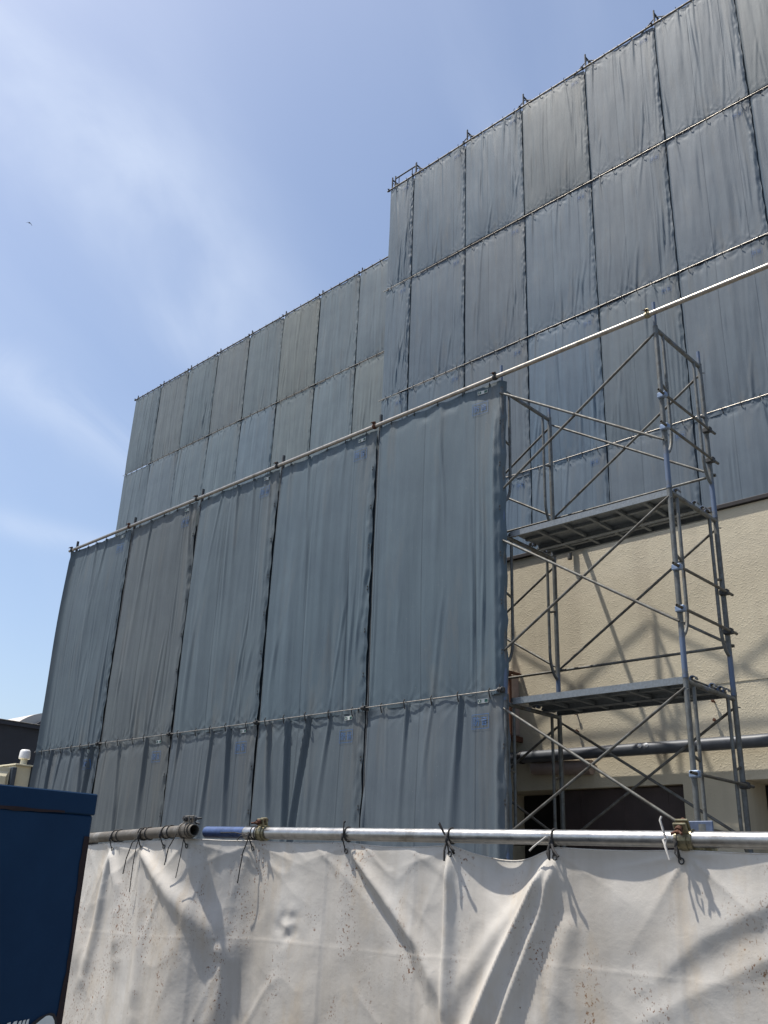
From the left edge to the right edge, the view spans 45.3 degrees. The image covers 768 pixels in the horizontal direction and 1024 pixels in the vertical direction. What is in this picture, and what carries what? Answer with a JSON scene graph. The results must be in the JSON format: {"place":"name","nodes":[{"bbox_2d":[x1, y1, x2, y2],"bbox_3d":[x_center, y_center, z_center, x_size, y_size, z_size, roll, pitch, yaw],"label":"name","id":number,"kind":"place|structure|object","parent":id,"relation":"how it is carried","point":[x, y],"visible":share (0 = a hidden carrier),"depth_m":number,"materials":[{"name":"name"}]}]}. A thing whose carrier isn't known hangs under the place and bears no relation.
{"place":"outdoors","nodes":[
{"label":"outdoors","id":0,"kind":"place"},
{"bbox_2d":[0,718,39,764],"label":"dark building","id":1,"kind":"structure","parent":0,"point":[16,737],"depth_m":34.77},
{"bbox_2d":[8,713,41,723],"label":"vault roof","id":2,"kind":"structure","parent":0,"point":[35,719],"depth_m":48.80,"materials":[{"name":"white metal"}]},
{"bbox_2d":[0,0,688,719],"label":"sky","id":3,"kind":"structure","parent":0,"point":[187,176],"materials":[{"name":"blue"}]},
{"bbox_2d":[507,493,767,859],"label":"building","id":4,"kind":"structure","parent":0,"point":[634,568],"depth_m":9.59,"materials":[{"name":"paint"}]},
{"bbox_2d":[508,670,522,742],"bbox_3d":[1.321,2.262,10.605,0.510,0.785,0.225,-18,-30,40],"label":"meter box","id":5,"kind":"object","parent":4,"relation":"attached to","point":[513,688],"visible":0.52,"depth_m":10.45,"materials":[{"name":"metal"}]},
{"bbox_2d":[524,795,560,858],"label":"doorway","id":6,"kind":"structure","parent":4,"relation":"in","point":[531,803],"depth_m":10.44,"materials":[{"name":"black"}]},
{"bbox_2d":[378,0,767,477],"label":"scaffold","id":7,"kind":"object","parent":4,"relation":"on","point":[520,107],"visible":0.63,"depth_m":21.70,"materials":[{"name":"metal"}]},
{"bbox_2d":[381,389,406,426],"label":"noise sheet","id":8,"kind":"object","parent":7,"relation":"attached to","point":[395,405],"visible":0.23,"depth_m":23.28,"materials":[{"name":"grey fabric"}]},
{"bbox_2d":[382,279,410,398],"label":"noise sheet","id":9,"kind":"object","parent":7,"relation":"attached to","point":[397,323],"visible":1,"depth_m":24.05,"materials":[{"name":"grey fabric"}]},
{"bbox_2d":[387,177,413,287],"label":"noise sheet","id":10,"kind":"object","parent":7,"relation":"attached to","point":[400,241],"visible":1,"depth_m":25.30,"materials":[{"name":"grey fabric"}]},
{"bbox_2d":[400,250,464,392],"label":"noise sheet","id":11,"kind":"object","parent":7,"relation":"attached to","point":[436,336],"visible":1,"depth_m":23.16,"materials":[{"name":"grey fabric"}]},
{"bbox_2d":[404,145,465,279],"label":"noise sheet","id":12,"kind":"object","parent":7,"relation":"attached to","point":[438,226],"visible":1,"depth_m":24.43,"materials":[{"name":"grey fabric"}]},
{"bbox_2d":[406,365,463,416],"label":"noise sheet","id":13,"kind":"object","parent":7,"relation":"attached to","point":[437,388],"visible":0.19,"depth_m":22.40,"materials":[{"name":"grey fabric"}]},
{"bbox_2d":[457,108,523,251],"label":"noise sheet","id":14,"kind":"object","parent":7,"relation":"attached to","point":[494,196],"visible":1,"depth_m":23.24,"materials":[{"name":"grey fabric"}]},
{"bbox_2d":[459,218,526,367],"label":"noise sheet","id":15,"kind":"object","parent":7,"relation":"attached to","point":[495,314],"visible":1,"depth_m":21.98,"materials":[{"name":"grey fabric"}]},
{"bbox_2d":[463,338,530,481],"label":"noise sheet","id":16,"kind":"object","parent":7,"relation":"attached to","point":[507,358],"visible":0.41,"depth_m":20.60,"materials":[{"name":"grey fabric"}]},
{"bbox_2d":[506,472,531,556],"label":"noise sheet","id":17,"kind":"object","parent":7,"relation":"attached to","point":[518,515],"visible":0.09,"depth_m":19.48,"materials":[{"name":"grey fabric"}]},
{"bbox_2d":[515,71,589,220],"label":"noise sheet","id":18,"kind":"object","parent":7,"relation":"attached to","point":[555,157],"visible":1,"depth_m":22.06,"materials":[{"name":"grey fabric"}]},
{"bbox_2d":[523,183,597,339],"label":"noise sheet","id":19,"kind":"object","parent":7,"relation":"attached to","point":[560,271],"visible":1,"depth_m":20.79,"materials":[{"name":"grey fabric"}]},
{"bbox_2d":[527,309,605,471],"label":"noise sheet","id":20,"kind":"object","parent":7,"relation":"attached to","point":[570,380],"visible":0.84,"depth_m":19.51,"materials":[{"name":"grey fabric"}]},
{"bbox_2d":[531,446,608,548],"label":"noise sheet","id":21,"kind":"object","parent":7,"relation":"attached to","point":[572,478],"visible":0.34,"depth_m":18.64,"materials":[{"name":"grey fabric"}]},
{"bbox_2d":[581,27,663,186],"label":"noise sheet","id":22,"kind":"object","parent":7,"relation":"attached to","point":[624,116],"visible":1,"depth_m":20.90,"materials":[{"name":"grey fabric"}]},
{"bbox_2d":[588,143,676,312],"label":"noise sheet","id":23,"kind":"object","parent":7,"relation":"attached to","point":[633,232],"visible":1,"depth_m":19.60,"materials":[{"name":"grey fabric"}]},
{"bbox_2d":[598,274,691,451],"bbox_3d":[5.046,-2.995,18.487,0.135,3.413,2.122,22,-29,-40],"label":"noise sheet","id":24,"kind":"object","parent":7,"relation":"attached to","point":[630,392],"visible":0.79,"depth_m":18.37,"materials":[{"name":"grey fabric"}]},
{"bbox_2d":[606,419,700,506],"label":"noise sheet","id":25,"kind":"object","parent":7,"relation":"attached to","point":[631,473],"visible":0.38,"depth_m":17.48,"materials":[{"name":"grey fabric"}]},
{"bbox_2d":[653,0,747,147],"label":"noise sheet","id":26,"kind":"object","parent":7,"relation":"attached to","point":[699,62],"visible":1,"depth_m":19.69,"materials":[{"name":"grey fabric"}]},
{"bbox_2d":[665,97,767,278],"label":"noise sheet","id":27,"kind":"object","parent":7,"relation":"attached to","point":[716,198],"visible":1,"depth_m":18.42,"materials":[{"name":"grey fabric"}]},
{"bbox_2d":[678,234,767,422],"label":"noise sheet","id":28,"kind":"object","parent":7,"relation":"attached to","point":[725,328],"visible":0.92,"depth_m":17.20,"materials":[{"name":"grey fabric"}]},
{"bbox_2d":[693,393,767,508],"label":"noise sheet","id":29,"kind":"object","parent":7,"relation":"attached to","point":[739,445],"visible":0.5,"depth_m":16.32,"materials":[{"name":"grey fabric"}]},
{"bbox_2d":[734,0,767,103],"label":"noise sheet","id":30,"kind":"object","parent":7,"relation":"attached to","point":[752,17],"visible":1,"depth_m":18.80,"materials":[{"name":"grey fabric"}]},
{"bbox_2d":[749,88,767,240],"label":"noise sheet","id":31,"kind":"object","parent":7,"relation":"attached to","point":[758,106],"visible":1,"depth_m":18.03,"materials":[{"name":"grey fabric"}]},
{"bbox_2d":[510,733,767,763],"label":"wall pipe","id":32,"kind":"object","parent":4,"relation":"attached to","point":[707,744],"depth_m":9.14,"materials":[{"name":"grey pvc plastic"}]},
{"bbox_2d":[765,786,767,804],"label":"doorway","id":33,"kind":"structure","parent":4,"relation":"in","point":[766,787],"depth_m":8.83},
{"label":"ground","id":34,"kind":"structure","parent":0,"visible":0},
{"bbox_2d":[0,749,32,786],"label":"pillar","id":35,"kind":"structure","parent":34,"relation":"on","point":[15,774],"depth_m":24.81,"materials":[{"name":"white concrete"}]},
{"bbox_2d":[0,784,97,1023],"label":"steel cabinet","id":36,"kind":"object","parent":34,"relation":"on","point":[44,838],"visible":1,"depth_m":2.32,"materials":[{"name":"metal"}]},
{"bbox_2d":[123,256,387,475],"bbox_3d":[-4.572,2.504,28.440,16.196,19.660,0.171,-18,-30,40],"label":"scaffold","id":37,"kind":"object","parent":34,"relation":"on","point":[282,316],"visible":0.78,"depth_m":31.35,"materials":[{"name":"metal"}]},
{"bbox_2d":[115,463,149,535],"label":"noise sheet","id":38,"kind":"object","parent":37,"relation":"attached to","point":[133,496],"visible":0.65,"depth_m":34.84,"materials":[{"name":"grey fabric"}]},
{"bbox_2d":[125,386,161,473],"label":"noise sheet","id":39,"kind":"object","parent":37,"relation":"attached to","point":[142,432],"visible":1,"depth_m":35.89,"materials":[{"name":"grey fabric"}]},
{"bbox_2d":[141,451,177,524],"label":"noise sheet","id":40,"kind":"object","parent":37,"relation":"attached to","point":[160,485],"visible":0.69,"depth_m":33.63,"materials":[{"name":"grey fabric"}]},
{"bbox_2d":[148,371,188,464],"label":"noise sheet","id":41,"kind":"object","parent":37,"relation":"attached to","point":[166,441],"visible":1,"depth_m":34.76,"materials":[{"name":"grey fabric"}]},
{"bbox_2d":[170,437,207,513],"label":"noise sheet","id":42,"kind":"object","parent":37,"relation":"attached to","point":[189,473],"visible":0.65,"depth_m":32.47,"materials":[{"name":"grey fabric"}]},
{"bbox_2d":[175,355,218,451],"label":"noise sheet","id":43,"kind":"object","parent":37,"relation":"attached to","point":[196,418],"visible":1,"depth_m":33.54,"materials":[{"name":"grey fabric"}]},
{"bbox_2d":[202,421,240,499],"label":"noise sheet","id":44,"kind":"object","parent":37,"relation":"attached to","point":[221,459],"visible":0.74,"depth_m":31.26,"materials":[{"name":"grey fabric"}]},
{"bbox_2d":[206,336,249,436],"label":"noise sheet","id":45,"kind":"object","parent":37,"relation":"attached to","point":[227,402],"visible":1,"depth_m":32.37,"materials":[{"name":"grey fabric"}]},
{"bbox_2d":[234,403,275,487],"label":"noise sheet","id":46,"kind":"object","parent":37,"relation":"attached to","point":[254,453],"visible":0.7,"depth_m":30.09,"materials":[{"name":"grey fabric"}]},
{"bbox_2d":[238,318,283,421],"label":"noise sheet","id":47,"kind":"object","parent":37,"relation":"attached to","point":[262,372],"visible":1,"depth_m":31.20,"materials":[{"name":"grey fabric"}]},
{"bbox_2d":[269,386,313,472],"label":"noise sheet","id":48,"kind":"object","parent":37,"relation":"attached to","point":[292,426],"visible":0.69,"depth_m":28.94,"materials":[{"name":"grey fabric"}]},
{"bbox_2d":[273,296,319,404],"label":"noise sheet","id":49,"kind":"object","parent":37,"relation":"attached to","point":[298,352],"visible":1,"depth_m":29.99,"materials":[{"name":"grey fabric"}]},
{"bbox_2d":[309,366,354,456],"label":"noise sheet","id":50,"kind":"object","parent":37,"relation":"attached to","point":[331,414],"visible":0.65,"depth_m":27.74,"materials":[{"name":"grey fabric"}]},
{"bbox_2d":[309,273,359,387],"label":"noise sheet","id":51,"kind":"object","parent":37,"relation":"attached to","point":[337,334],"visible":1,"depth_m":28.84,"materials":[{"name":"grey fabric"}]},
{"bbox_2d":[351,353,396,439],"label":"noise sheet","id":52,"kind":"object","parent":37,"relation":"attached to","point":[367,390],"visible":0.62,"depth_m":26.77,"materials":[{"name":"grey fabric"}]},
{"bbox_2d":[351,259,401,367],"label":"noise sheet","id":53,"kind":"object","parent":37,"relation":"attached to","point":[370,338],"visible":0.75,"depth_m":27.81,"materials":[{"name":"grey fabric"}]},
{"bbox_2d":[154,352,383,461],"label":"block","id":54,"kind":"structure","parent":34,"relation":"on","point":[281,401],"depth_m":31.59,"materials":[{"name":"grey metal"}]},
{"bbox_2d":[35,263,767,859],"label":"scaffold","id":55,"kind":"object","parent":34,"relation":"on","point":[725,631],"visible":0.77,"depth_m":8.83,"materials":[{"name":"grey metal"}]},
{"bbox_2d":[29,742,98,793],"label":"noise sheet","id":56,"kind":"object","parent":55,"relation":"attached to","point":[72,770],"visible":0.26,"depth_m":13.90,"materials":[{"name":"grey fabric"}]},
{"bbox_2d":[36,530,131,753],"bbox_3d":[-4.809,2.056,14.739,1.849,3.442,0.108,-18,-30,40],"label":"noise sheet","id":57,"kind":"object","parent":55,"relation":"attached to","point":[79,672],"visible":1,"depth_m":14.68,"materials":[{"name":"grey fabric"}]},
{"bbox_2d":[90,733,169,843],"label":"noise sheet","id":58,"kind":"object","parent":55,"relation":"attached to","point":[129,784],"visible":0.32,"depth_m":12.59,"materials":[{"name":"grey fabric"}]},
{"bbox_2d":[99,502,197,745],"bbox_3d":[-3.557,1.671,13.662,0.127,3.442,2.105,22,-29,-40],"label":"noise sheet","id":59,"kind":"object","parent":55,"relation":"attached to","point":[141,687],"visible":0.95,"depth_m":13.47,"materials":[{"name":"grey fabric"}]},
{"bbox_2d":[159,721,256,839],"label":"noise sheet","id":60,"kind":"object","parent":55,"relation":"attached to","point":[209,778],"visible":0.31,"depth_m":11.42,"materials":[{"name":"grey fabric"}]},
{"bbox_2d":[171,470,279,735],"bbox_3d":[-2.238,1.240,12.467,0.130,3.442,2.112,22,-29,-39],"label":"noise sheet","id":61,"kind":"object","parent":55,"relation":"attached to","point":[219,668],"visible":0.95,"depth_m":12.28,"materials":[{"name":"grey fabric"}]},
{"bbox_2d":[249,707,364,843],"bbox_3d":[-1.055,3.882,10.020,0.183,3.339,2.107,22,-29,-40],"label":"noise sheet","id":62,"kind":"object","parent":55,"relation":"attached to","point":[307,771],"visible":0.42,"depth_m":10.22,"materials":[{"name":"grey fabric"}]},
{"bbox_2d":[257,431,377,726],"bbox_3d":[-0.913,0.812,11.281,0.129,3.442,2.111,22,-29,-39],"label":"noise sheet","id":63,"kind":"object","parent":55,"relation":"attached to","point":[315,646],"visible":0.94,"depth_m":11.08,"materials":[{"name":"grey fabric"}]},
{"bbox_2d":[358,688,512,859],"bbox_3d":[0.323,3.457,8.835,2.176,3.339,0.168,-18,-30,41],"label":"noise sheet","id":64,"kind":"object","parent":55,"relation":"attached to","point":[431,764],"visible":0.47,"depth_m":8.98,"materials":[{"name":"grey fabric"}]},
{"bbox_2d":[365,380,508,712],"bbox_3d":[0.452,0.383,10.086,2.175,3.442,0.150,-18,-30,40],"label":"noise sheet","id":65,"kind":"object","parent":55,"relation":"attached to","point":[439,622],"visible":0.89,"depth_m":9.87,"materials":[{"name":"grey fabric"}]},
{"bbox_2d":[508,488,699,549],"bbox_3d":[2.105,0.092,9.022,1.890,0.072,0.504,-18,-30,40],"label":"walkway board","id":66,"kind":"object","parent":55,"relation":"on","point":[626,514],"visible":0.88,"depth_m":9.02,"materials":[{"name":"metal"}]},
{"bbox_2d":[510,675,717,711],"bbox_3d":[2.042,1.667,8.384,1.890,0.072,0.504,-18,-30,40],"label":"walkway board","id":67,"kind":"object","parent":55,"relation":"on","point":[625,693],"visible":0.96,"depth_m":8.33,"materials":[{"name":"metal"}]},
{"bbox_2d":[537,505,711,556],"bbox_3d":[2.373,0.208,9.280,1.890,0.072,0.244,-18,-30,40],"label":"walkway board","id":68,"kind":"object","parent":55,"relation":"on","point":[645,529],"visible":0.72,"depth_m":9.28,"materials":[{"name":"metal"}]},
{"bbox_2d":[541,686,730,715],"bbox_3d":[2.310,1.782,8.642,1.890,0.072,0.244,-18,-30,40],"label":"walkway board","id":69,"kind":"object","parent":55,"relation":"on","point":[703,697],"visible":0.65,"depth_m":8.66,"materials":[{"name":"metal"}]},
{"bbox_2d":[89,815,767,850],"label":"pipe fence","id":70,"kind":"object","parent":34,"relation":"on","point":[699,835],"visible":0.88,"depth_m":3.20,"materials":[{"name":"silver metal"}]},
{"bbox_2d":[62,816,767,1023],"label":"tarpaulin","id":71,"kind":"object","parent":70,"relation":"hanging from","point":[200,931],"visible":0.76,"depth_m":3.28,"materials":[{"name":"fabric"}]},
{"bbox_2d":[418,85,767,795],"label":"tower block","id":72,"kind":"structure","parent":34,"relation":"on","point":[566,195],"depth_m":22.39,"materials":[{"name":"grey metal"}]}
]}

